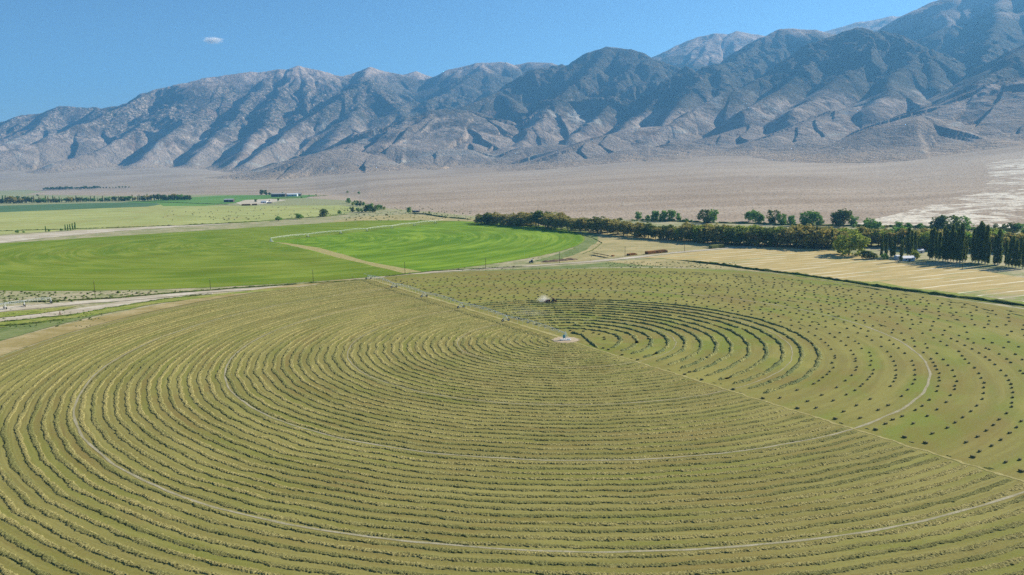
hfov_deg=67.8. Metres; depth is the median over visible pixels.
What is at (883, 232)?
broadleaf tree
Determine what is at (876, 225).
cottonwood tree
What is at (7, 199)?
broadleaf tree
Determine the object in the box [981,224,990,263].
poplar tree
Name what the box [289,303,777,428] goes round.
windrow
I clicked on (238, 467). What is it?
windrow
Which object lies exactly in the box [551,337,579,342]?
pivot pad
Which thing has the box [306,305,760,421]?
windrow
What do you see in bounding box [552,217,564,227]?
broadleaf tree
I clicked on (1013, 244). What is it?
poplar tree
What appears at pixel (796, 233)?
broadleaf tree
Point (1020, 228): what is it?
cottonwood tree
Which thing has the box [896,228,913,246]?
broadleaf tree
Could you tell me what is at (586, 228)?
broadleaf tree
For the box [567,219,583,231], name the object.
broadleaf tree
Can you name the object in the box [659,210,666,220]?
cottonwood tree
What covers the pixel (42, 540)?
windrow
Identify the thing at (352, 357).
windrow
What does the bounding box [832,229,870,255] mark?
broadleaf tree
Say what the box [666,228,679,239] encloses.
broadleaf tree
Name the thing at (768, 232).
broadleaf tree
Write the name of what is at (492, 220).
shrub
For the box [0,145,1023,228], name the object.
ground
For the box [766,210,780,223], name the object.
cottonwood tree
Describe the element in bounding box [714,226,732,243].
broadleaf tree
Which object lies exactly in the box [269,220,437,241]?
irrigation pivot
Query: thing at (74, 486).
windrow
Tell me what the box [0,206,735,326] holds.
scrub
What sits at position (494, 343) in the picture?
windrow
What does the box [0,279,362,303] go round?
weeds
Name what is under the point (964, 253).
poplar tree
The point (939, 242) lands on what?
poplar tree
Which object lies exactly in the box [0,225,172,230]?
weeds
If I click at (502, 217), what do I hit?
shrub
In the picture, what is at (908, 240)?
poplar tree
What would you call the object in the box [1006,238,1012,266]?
poplar tree
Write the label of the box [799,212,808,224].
cottonwood tree
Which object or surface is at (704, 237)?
broadleaf tree
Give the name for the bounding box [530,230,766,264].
pasture
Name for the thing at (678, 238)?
broadleaf tree
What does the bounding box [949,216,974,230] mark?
cottonwood tree
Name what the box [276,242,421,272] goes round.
dirt road
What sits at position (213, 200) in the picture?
field
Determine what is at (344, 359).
windrow
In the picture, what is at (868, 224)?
cottonwood tree
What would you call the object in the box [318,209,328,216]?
shrub
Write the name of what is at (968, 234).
broadleaf tree
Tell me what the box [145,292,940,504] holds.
windrow
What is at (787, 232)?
broadleaf tree
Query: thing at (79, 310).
road
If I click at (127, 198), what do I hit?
broadleaf tree
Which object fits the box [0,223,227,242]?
road
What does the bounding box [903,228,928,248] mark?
broadleaf tree
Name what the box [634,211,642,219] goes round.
cottonwood tree
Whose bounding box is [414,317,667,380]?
windrow
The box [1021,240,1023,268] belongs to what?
poplar tree
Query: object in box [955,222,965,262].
poplar tree
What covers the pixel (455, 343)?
windrow
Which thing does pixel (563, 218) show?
broadleaf tree
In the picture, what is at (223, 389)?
windrow
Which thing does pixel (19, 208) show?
field
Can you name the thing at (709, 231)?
broadleaf tree
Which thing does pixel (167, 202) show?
weeds
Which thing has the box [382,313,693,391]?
windrow
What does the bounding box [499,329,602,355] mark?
windrow
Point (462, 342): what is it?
windrow
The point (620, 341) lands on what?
windrow
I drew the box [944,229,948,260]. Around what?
poplar tree
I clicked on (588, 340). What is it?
windrow
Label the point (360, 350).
windrow
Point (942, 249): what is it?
poplar tree
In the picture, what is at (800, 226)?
broadleaf tree
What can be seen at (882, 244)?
poplar tree
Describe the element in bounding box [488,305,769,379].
windrow
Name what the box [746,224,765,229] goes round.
broadleaf tree
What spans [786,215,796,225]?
cottonwood tree
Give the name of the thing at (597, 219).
broadleaf tree
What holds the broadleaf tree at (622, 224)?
on the pasture at (618, 245)
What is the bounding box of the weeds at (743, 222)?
[640,219,965,228]
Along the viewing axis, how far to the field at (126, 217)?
1733.88 m
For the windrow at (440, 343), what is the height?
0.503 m
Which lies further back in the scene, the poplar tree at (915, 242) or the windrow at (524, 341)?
the poplar tree at (915, 242)
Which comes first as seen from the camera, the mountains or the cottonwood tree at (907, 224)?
the cottonwood tree at (907, 224)
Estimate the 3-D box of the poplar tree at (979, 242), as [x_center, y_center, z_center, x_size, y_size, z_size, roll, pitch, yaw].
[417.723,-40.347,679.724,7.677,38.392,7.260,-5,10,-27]
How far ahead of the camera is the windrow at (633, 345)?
418.10 m
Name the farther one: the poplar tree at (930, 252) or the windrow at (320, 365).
the poplar tree at (930, 252)
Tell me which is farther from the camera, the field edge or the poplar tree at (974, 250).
the poplar tree at (974, 250)
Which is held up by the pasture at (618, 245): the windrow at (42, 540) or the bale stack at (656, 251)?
the bale stack at (656, 251)
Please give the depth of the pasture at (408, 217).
1478.64 m
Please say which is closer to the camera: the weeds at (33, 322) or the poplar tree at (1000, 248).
the weeds at (33, 322)
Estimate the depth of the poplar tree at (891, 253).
730.39 m
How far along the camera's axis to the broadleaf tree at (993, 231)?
782.88 m
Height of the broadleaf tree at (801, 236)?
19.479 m
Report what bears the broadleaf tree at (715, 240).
on the pasture at (1000, 268)
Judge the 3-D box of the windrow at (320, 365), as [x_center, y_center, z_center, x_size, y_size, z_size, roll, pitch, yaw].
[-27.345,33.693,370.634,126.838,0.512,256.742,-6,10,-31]
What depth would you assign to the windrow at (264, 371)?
267.36 m
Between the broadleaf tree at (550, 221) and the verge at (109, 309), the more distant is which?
the broadleaf tree at (550, 221)
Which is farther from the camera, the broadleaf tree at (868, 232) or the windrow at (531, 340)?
the broadleaf tree at (868, 232)
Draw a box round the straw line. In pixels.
[574,342,1023,481]
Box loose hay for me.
[440,270,1021,469]
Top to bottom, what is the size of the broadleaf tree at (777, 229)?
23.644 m
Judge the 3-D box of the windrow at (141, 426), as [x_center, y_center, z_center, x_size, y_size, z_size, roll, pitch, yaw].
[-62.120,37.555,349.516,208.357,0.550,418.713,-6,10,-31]
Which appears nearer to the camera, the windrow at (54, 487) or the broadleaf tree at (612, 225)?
the windrow at (54, 487)
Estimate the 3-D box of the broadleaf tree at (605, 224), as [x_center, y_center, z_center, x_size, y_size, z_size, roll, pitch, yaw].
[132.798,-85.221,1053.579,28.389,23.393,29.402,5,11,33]
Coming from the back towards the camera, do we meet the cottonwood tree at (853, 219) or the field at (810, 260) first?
the cottonwood tree at (853, 219)
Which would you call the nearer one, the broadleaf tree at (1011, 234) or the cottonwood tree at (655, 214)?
the broadleaf tree at (1011, 234)
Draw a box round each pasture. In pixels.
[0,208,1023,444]
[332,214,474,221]
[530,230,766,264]
[533,227,598,261]
[610,258,775,272]
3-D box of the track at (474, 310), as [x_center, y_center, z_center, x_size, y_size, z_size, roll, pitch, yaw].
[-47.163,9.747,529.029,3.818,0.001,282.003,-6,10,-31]
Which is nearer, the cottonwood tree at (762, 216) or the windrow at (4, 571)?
the windrow at (4, 571)
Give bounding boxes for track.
[1,281,350,360]
[73,289,1023,552]
[224,298,852,460]
[347,309,724,404]
[370,279,560,336]
[457,323,631,367]
[528,319,676,360]
[607,303,792,389]
[619,290,931,428]
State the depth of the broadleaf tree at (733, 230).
865.91 m
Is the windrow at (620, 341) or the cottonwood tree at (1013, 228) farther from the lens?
the cottonwood tree at (1013, 228)
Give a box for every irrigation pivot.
[1,297,51,308]
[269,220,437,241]
[364,273,570,340]
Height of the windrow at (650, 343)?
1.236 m
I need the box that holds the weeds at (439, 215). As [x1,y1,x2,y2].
[409,213,470,219]
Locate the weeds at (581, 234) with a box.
[533,226,601,253]
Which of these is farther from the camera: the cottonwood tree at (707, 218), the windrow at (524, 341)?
the cottonwood tree at (707, 218)
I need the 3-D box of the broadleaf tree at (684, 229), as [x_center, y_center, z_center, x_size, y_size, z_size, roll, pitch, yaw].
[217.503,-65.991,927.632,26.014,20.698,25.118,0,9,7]
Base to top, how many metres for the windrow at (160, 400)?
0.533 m
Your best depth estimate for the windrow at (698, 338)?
436.23 m
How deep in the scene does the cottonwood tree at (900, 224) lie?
1030.88 m
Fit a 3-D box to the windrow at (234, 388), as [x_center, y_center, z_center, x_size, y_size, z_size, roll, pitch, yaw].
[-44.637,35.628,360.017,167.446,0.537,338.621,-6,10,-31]
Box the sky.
[0,0,936,121]
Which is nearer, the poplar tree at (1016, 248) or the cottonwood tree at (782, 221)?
the poplar tree at (1016, 248)
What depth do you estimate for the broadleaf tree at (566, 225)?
1112.57 m
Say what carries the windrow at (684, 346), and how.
on the field at (995, 404)
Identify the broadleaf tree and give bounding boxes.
[2,196,15,202]
[123,196,131,200]
[522,214,537,226]
[531,210,549,226]
[538,212,551,227]
[543,216,552,228]
[544,212,564,228]
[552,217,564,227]
[557,214,569,229]
[562,218,577,230]
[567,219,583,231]
[574,217,586,231]
[584,219,596,231]
[586,216,605,232]
[590,217,608,232]
[600,218,619,233]
[607,219,619,234]
[614,221,632,235]
[620,223,634,235]
[630,225,640,236]
[635,222,651,237]
[636,222,656,237]
[646,226,662,238]
[650,226,663,238]
[656,224,675,238]
[661,228,674,239]
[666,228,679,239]
[672,227,681,240]
[675,225,693,240]
[681,225,692,240]
[687,224,704,240]
[690,223,713,240]
[697,223,715,242]
[699,226,710,242]
[703,225,725,242]
[711,226,730,243]
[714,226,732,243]
[722,225,744,244]
[723,227,744,244]
[726,226,748,244]
[732,227,754,245]
[744,232,755,245]
[745,233,765,245]
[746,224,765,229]
[748,226,774,245]
[764,233,776,245]
[771,226,787,245]
[773,229,792,246]
[777,228,800,246]
[788,224,803,230]
[789,225,810,246]
[789,230,809,246]
[799,223,830,247]
[808,226,836,248]
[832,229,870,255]
[835,231,850,243]
[839,228,858,237]
[858,226,881,246]
[870,229,889,245]
[884,231,901,244]
[890,226,913,246]
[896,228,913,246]
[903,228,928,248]
[917,231,930,249]
[966,232,972,245]
[990,228,1002,235]
[990,234,1009,249]
[992,238,1019,250]
[1006,232,1019,245]
[1012,233,1023,243]
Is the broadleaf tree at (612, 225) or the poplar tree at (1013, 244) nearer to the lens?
the poplar tree at (1013, 244)
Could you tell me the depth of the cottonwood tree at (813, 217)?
1117.21 m
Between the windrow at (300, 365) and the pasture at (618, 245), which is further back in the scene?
the pasture at (618, 245)
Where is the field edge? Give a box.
[0,279,358,355]
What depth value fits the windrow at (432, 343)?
344.98 m
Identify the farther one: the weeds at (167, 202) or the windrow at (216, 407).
the weeds at (167, 202)
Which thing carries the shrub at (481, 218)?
on the pasture at (408, 217)
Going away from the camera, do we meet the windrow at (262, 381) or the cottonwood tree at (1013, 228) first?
the windrow at (262, 381)
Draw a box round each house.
[287,193,297,195]
[902,256,915,260]
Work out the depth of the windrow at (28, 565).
352.66 m
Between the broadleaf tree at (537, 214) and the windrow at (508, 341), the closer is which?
the windrow at (508, 341)
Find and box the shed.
[271,193,286,196]
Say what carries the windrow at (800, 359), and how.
on the field at (995, 404)
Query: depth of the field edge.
471.03 m
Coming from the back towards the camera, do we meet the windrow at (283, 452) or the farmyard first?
the farmyard
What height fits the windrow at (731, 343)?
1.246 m
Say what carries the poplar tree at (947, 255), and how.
on the pasture at (1000, 268)
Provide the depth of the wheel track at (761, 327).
368.07 m
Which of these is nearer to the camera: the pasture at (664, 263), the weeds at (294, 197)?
the pasture at (664, 263)
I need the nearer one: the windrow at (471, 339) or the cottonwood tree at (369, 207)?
the windrow at (471, 339)
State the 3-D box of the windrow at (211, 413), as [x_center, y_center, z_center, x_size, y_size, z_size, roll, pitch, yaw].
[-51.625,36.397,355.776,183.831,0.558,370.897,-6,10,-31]
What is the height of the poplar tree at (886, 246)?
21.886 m
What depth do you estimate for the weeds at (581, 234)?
991.00 m
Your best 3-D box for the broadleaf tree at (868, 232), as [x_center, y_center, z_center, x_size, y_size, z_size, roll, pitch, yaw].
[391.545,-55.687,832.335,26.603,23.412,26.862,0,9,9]
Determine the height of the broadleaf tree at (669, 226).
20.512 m
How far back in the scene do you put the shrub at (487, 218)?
1272.64 m
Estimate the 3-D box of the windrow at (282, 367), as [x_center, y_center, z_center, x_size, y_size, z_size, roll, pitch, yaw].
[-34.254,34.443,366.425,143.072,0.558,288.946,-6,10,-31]
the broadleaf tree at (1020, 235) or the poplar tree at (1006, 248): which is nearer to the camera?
the poplar tree at (1006, 248)
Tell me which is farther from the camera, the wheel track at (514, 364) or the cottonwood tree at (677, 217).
the cottonwood tree at (677, 217)
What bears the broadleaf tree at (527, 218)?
on the pasture at (408, 217)
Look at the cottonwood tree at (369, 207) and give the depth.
1726.34 m
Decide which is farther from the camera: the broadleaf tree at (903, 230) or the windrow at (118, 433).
the broadleaf tree at (903, 230)
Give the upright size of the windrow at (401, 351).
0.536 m
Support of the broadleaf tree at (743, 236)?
on the pasture at (1000, 268)
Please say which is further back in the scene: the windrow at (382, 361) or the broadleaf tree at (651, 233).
the broadleaf tree at (651, 233)
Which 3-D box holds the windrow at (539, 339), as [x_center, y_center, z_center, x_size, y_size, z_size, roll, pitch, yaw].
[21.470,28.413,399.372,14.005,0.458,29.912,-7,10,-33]
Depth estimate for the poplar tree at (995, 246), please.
664.83 m
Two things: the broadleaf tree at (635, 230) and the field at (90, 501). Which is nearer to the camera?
the field at (90, 501)
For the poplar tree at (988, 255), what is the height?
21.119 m
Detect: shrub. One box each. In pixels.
[294,213,303,218]
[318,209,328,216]
[473,213,482,222]
[476,214,489,223]
[483,212,498,223]
[490,212,503,224]
[497,213,509,224]
[510,212,522,225]
[517,211,530,225]
[858,250,867,258]
[866,251,877,258]
[881,253,888,258]
[911,249,920,258]
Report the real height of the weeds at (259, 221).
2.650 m
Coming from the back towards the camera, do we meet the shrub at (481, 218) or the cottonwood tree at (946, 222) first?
the shrub at (481, 218)
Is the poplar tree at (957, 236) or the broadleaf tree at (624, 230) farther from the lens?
the broadleaf tree at (624, 230)
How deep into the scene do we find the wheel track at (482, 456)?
250.39 m
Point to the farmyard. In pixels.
(251, 202)
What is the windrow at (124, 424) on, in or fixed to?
on the field at (90, 501)
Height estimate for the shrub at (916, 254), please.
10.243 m
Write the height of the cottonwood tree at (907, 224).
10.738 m
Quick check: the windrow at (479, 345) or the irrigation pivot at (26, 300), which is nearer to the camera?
the windrow at (479, 345)
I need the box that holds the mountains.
[0,0,1023,179]
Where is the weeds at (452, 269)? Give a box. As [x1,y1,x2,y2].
[389,266,522,275]
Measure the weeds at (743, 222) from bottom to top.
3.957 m
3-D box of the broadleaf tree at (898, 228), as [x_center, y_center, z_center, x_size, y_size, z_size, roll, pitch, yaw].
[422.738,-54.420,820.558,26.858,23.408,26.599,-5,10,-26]
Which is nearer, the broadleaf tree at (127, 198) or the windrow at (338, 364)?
the windrow at (338, 364)
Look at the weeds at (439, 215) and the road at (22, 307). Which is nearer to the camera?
the road at (22, 307)
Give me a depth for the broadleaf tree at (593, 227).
1061.43 m
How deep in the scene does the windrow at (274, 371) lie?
271.44 m
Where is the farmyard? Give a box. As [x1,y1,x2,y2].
[237,199,283,204]
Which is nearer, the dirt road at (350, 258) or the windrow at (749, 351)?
the windrow at (749, 351)
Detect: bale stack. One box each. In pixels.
[645,249,667,253]
[709,244,724,248]
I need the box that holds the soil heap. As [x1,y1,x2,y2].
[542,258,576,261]
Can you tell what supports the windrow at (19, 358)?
on the field at (90, 501)
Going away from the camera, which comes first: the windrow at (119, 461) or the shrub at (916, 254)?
the windrow at (119, 461)
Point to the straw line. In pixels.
(961, 462)
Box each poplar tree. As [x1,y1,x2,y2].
[830,229,833,249]
[879,234,883,257]
[884,236,888,254]
[889,237,893,256]
[893,234,896,254]
[899,239,903,261]
[905,227,910,255]
[909,230,914,255]
[913,231,917,251]
[927,229,933,258]
[930,227,935,258]
[933,231,938,259]
[936,232,941,260]
[940,226,946,260]
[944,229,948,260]
[945,232,951,260]
[948,223,955,261]
[951,231,956,261]
[954,227,960,261]
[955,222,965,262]
[962,232,966,261]
[964,236,968,260]
[970,228,975,261]
[972,225,978,262]
[975,221,983,262]
[980,223,985,262]
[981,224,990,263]
[985,241,991,262]
[993,234,998,264]
[996,228,1002,264]
[1004,239,1008,265]
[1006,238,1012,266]
[1010,235,1015,266]
[1013,239,1019,267]
[1017,237,1022,267]
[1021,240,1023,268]
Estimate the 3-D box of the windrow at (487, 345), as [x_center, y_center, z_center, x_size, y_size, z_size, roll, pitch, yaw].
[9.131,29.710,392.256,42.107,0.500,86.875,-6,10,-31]
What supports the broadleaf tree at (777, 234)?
on the pasture at (1000, 268)
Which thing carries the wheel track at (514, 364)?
on the field at (90, 501)
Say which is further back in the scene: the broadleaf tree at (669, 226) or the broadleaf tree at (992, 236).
the broadleaf tree at (669, 226)
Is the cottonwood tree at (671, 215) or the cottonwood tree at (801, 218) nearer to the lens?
the cottonwood tree at (801, 218)
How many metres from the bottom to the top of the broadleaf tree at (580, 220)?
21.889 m
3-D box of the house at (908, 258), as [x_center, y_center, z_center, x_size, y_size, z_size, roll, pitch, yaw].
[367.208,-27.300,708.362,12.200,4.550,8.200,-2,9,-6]
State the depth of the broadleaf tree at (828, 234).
813.52 m
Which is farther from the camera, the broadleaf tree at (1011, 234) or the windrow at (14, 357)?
the broadleaf tree at (1011, 234)
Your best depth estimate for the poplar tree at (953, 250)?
691.73 m
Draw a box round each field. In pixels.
[0,202,159,211]
[0,205,356,233]
[0,220,584,290]
[0,279,1023,574]
[133,195,315,205]
[272,221,582,272]
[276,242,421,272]
[374,268,1023,479]
[640,245,1023,301]
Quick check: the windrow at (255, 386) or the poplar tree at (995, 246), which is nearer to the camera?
the windrow at (255, 386)
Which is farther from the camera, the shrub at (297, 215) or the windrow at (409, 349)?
the shrub at (297, 215)
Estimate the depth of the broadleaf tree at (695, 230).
909.42 m
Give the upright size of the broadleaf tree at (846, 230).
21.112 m
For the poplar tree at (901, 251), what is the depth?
698.63 m
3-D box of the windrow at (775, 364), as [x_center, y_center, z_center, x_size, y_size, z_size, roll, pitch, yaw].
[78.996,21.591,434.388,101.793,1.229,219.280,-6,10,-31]
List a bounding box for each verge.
[0,287,291,326]
[0,301,145,340]
[0,306,75,316]
[463,258,672,271]
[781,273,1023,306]
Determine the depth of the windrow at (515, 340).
386.35 m
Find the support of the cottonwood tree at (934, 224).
on the pasture at (1000, 268)
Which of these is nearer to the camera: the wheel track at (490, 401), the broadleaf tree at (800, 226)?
the wheel track at (490, 401)
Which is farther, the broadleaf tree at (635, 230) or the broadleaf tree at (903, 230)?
the broadleaf tree at (635, 230)
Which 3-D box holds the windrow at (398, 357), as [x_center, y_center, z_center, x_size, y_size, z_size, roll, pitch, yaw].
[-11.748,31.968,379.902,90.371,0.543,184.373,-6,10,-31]
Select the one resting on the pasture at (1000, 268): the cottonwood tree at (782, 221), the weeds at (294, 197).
the cottonwood tree at (782, 221)
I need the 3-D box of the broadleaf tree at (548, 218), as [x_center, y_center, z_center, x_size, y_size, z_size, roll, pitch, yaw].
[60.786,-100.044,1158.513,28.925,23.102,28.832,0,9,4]
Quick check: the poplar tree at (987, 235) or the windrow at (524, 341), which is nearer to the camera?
the windrow at (524, 341)
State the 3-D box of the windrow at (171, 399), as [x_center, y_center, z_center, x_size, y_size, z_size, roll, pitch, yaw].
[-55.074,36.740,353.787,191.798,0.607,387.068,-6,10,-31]
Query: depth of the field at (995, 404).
390.17 m
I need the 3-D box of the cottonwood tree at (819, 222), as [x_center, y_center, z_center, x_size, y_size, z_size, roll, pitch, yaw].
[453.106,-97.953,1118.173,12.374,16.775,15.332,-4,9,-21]
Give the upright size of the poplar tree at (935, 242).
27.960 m
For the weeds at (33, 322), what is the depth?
475.78 m
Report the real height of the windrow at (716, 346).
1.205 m
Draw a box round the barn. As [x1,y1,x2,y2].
[224,199,234,201]
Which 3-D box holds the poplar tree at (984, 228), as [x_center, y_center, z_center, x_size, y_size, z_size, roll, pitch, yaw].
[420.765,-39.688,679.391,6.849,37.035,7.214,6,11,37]
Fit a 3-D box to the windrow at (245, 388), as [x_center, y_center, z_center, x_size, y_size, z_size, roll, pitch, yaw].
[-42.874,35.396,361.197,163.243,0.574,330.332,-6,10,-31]
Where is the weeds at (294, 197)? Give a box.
[266,195,327,198]
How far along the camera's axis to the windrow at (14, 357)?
475.93 m
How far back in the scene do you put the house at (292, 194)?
3044.71 m
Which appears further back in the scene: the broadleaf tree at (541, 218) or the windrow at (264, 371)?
the broadleaf tree at (541, 218)
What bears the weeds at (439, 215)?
on the pasture at (408, 217)
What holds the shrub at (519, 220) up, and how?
on the pasture at (408, 217)
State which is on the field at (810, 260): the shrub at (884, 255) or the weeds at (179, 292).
the shrub at (884, 255)
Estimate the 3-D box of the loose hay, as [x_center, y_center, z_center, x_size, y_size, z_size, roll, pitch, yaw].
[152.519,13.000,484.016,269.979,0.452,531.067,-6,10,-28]
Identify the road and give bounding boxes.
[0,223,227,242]
[0,244,800,311]
[0,293,212,320]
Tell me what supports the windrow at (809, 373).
on the field at (995, 404)
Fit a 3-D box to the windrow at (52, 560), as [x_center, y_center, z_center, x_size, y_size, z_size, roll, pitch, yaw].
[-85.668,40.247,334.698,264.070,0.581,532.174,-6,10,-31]
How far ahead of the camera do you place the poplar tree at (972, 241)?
686.25 m
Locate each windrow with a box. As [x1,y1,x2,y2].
[0,280,366,364]
[0,281,364,367]
[0,281,371,574]
[0,282,368,574]
[0,282,375,574]
[0,283,374,574]
[0,284,372,574]
[0,284,1023,574]
[0,285,1023,574]
[14,285,1023,574]
[26,286,1023,574]
[40,287,1023,574]
[53,287,1023,567]
[66,288,1023,558]
[78,288,1023,549]
[90,289,1011,541]
[102,290,998,533]
[113,290,982,525]
[124,291,966,518]
[135,292,953,511]
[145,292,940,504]
[155,293,927,497]
[167,294,916,491]
[176,294,903,485]
[186,295,891,480]
[196,296,880,474]
[205,297,868,469]
[215,297,857,464]
[225,298,846,459]
[234,299,835,454]
[244,300,824,449]
[253,300,814,445]
[262,301,805,440]
[271,302,795,436]
[280,303,786,432]
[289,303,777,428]
[297,304,769,424]
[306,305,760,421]
[315,306,753,417]
[323,307,745,414]
[331,308,737,410]
[341,309,729,407]
[349,310,721,403]
[357,310,715,400]
[365,311,706,397]
[374,312,699,394]
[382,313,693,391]
[391,314,685,388]
[398,315,679,385]
[406,316,672,383]
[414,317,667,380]
[422,318,660,378]
[430,319,653,375]
[437,320,647,373]
[445,321,641,370]
[453,322,634,368]
[460,323,629,366]
[468,325,624,364]
[469,298,822,393]
[475,300,805,388]
[476,326,618,362]
[481,303,786,383]
[483,327,611,360]
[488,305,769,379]
[491,328,608,357]
[494,307,751,375]
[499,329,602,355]
[502,309,734,371]
[506,331,597,353]
[508,311,719,368]
[513,332,593,351]
[514,313,703,364]
[518,316,687,360]
[521,333,587,349]
[526,319,670,357]
[529,334,583,347]
[536,321,653,353]
[537,336,578,346]
[542,324,638,350]
[544,337,573,344]
[550,327,623,347]
[571,331,598,347]
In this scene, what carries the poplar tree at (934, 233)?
on the pasture at (1000, 268)
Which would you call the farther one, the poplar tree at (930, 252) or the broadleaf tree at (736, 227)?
the broadleaf tree at (736, 227)
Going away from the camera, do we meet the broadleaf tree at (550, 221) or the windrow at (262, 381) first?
the windrow at (262, 381)
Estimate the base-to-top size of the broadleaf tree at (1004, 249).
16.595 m
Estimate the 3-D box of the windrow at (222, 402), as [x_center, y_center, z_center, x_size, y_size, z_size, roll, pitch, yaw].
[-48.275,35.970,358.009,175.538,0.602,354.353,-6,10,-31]
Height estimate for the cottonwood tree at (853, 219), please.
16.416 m
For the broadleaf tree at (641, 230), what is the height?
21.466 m
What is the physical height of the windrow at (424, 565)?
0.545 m
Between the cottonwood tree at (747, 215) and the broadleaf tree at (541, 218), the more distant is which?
the cottonwood tree at (747, 215)
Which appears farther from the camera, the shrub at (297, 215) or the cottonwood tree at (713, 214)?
the shrub at (297, 215)
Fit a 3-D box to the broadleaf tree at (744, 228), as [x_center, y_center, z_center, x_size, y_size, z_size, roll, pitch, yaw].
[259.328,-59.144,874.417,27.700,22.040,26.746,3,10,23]
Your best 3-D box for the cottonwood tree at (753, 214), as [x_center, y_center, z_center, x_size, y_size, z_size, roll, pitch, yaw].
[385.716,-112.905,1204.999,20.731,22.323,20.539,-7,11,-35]
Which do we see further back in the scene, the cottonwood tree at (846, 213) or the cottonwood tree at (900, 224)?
the cottonwood tree at (846, 213)
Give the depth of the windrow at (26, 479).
203.07 m
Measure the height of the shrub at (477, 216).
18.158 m
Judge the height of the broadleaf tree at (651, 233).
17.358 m
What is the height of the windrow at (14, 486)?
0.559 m
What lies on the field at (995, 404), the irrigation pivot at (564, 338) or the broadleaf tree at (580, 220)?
the irrigation pivot at (564, 338)
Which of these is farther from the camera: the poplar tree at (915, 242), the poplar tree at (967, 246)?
the poplar tree at (915, 242)
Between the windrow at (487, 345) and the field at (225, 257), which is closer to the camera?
the windrow at (487, 345)
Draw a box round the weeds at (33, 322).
[0,319,66,325]
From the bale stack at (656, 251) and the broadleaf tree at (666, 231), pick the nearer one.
the bale stack at (656, 251)
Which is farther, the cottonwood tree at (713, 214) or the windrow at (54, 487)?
the cottonwood tree at (713, 214)
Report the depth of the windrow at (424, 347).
342.69 m
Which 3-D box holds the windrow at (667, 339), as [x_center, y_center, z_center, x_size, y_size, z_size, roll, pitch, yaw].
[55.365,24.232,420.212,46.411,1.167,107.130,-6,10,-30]
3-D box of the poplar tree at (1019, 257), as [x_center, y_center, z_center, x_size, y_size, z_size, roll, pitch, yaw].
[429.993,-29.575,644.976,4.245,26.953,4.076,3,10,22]
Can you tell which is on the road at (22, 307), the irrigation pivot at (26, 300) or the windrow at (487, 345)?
the irrigation pivot at (26, 300)
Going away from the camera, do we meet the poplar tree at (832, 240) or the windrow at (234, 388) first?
the windrow at (234, 388)
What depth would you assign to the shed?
3022.06 m
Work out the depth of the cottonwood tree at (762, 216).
1199.17 m
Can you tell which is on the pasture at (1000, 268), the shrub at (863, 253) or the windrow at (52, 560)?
the shrub at (863, 253)
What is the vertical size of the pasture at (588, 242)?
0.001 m
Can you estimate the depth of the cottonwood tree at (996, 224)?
949.97 m
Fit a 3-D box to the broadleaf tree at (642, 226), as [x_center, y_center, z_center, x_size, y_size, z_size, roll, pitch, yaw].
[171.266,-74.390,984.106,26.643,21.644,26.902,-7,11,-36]
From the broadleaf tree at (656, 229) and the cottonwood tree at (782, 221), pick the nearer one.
the broadleaf tree at (656, 229)
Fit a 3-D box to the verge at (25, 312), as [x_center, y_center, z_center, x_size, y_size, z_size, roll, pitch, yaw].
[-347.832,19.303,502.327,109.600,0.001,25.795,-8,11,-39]
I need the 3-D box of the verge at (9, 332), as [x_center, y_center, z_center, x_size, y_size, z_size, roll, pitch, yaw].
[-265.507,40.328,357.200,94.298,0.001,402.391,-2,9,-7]
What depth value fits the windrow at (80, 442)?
189.89 m
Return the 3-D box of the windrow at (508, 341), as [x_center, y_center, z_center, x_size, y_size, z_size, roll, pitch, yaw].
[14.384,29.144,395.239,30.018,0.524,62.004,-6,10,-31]
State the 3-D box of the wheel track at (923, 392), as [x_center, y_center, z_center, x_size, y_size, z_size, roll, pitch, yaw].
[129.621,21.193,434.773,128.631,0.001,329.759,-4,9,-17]
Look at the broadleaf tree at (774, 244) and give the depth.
849.93 m
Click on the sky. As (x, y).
(101, 54)
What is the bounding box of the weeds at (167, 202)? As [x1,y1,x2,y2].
[32,200,228,204]
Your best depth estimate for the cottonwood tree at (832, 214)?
1109.34 m
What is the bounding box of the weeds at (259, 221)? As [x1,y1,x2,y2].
[177,214,346,225]
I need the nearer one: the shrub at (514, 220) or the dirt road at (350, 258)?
the dirt road at (350, 258)
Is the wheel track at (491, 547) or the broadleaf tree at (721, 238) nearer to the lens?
the wheel track at (491, 547)
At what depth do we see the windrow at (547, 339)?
397.83 m
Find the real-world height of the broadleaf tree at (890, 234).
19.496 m
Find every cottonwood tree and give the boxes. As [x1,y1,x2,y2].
[367,203,373,211]
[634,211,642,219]
[650,210,661,219]
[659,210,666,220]
[666,210,675,220]
[675,213,681,219]
[696,209,711,222]
[709,209,718,221]
[744,211,751,220]
[749,209,760,221]
[756,214,764,221]
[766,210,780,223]
[776,213,786,224]
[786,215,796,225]
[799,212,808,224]
[804,210,820,225]
[815,215,824,225]
[830,210,843,225]
[833,208,852,226]
[848,215,858,224]
[860,218,875,228]
[870,221,884,229]
[893,221,903,226]
[903,222,912,228]
[916,223,924,228]
[928,216,945,230]
[936,214,961,230]
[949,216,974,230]
[993,223,1006,230]
[1004,222,1019,232]
[1014,223,1023,233]
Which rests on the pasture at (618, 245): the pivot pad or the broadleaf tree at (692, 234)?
the broadleaf tree at (692, 234)

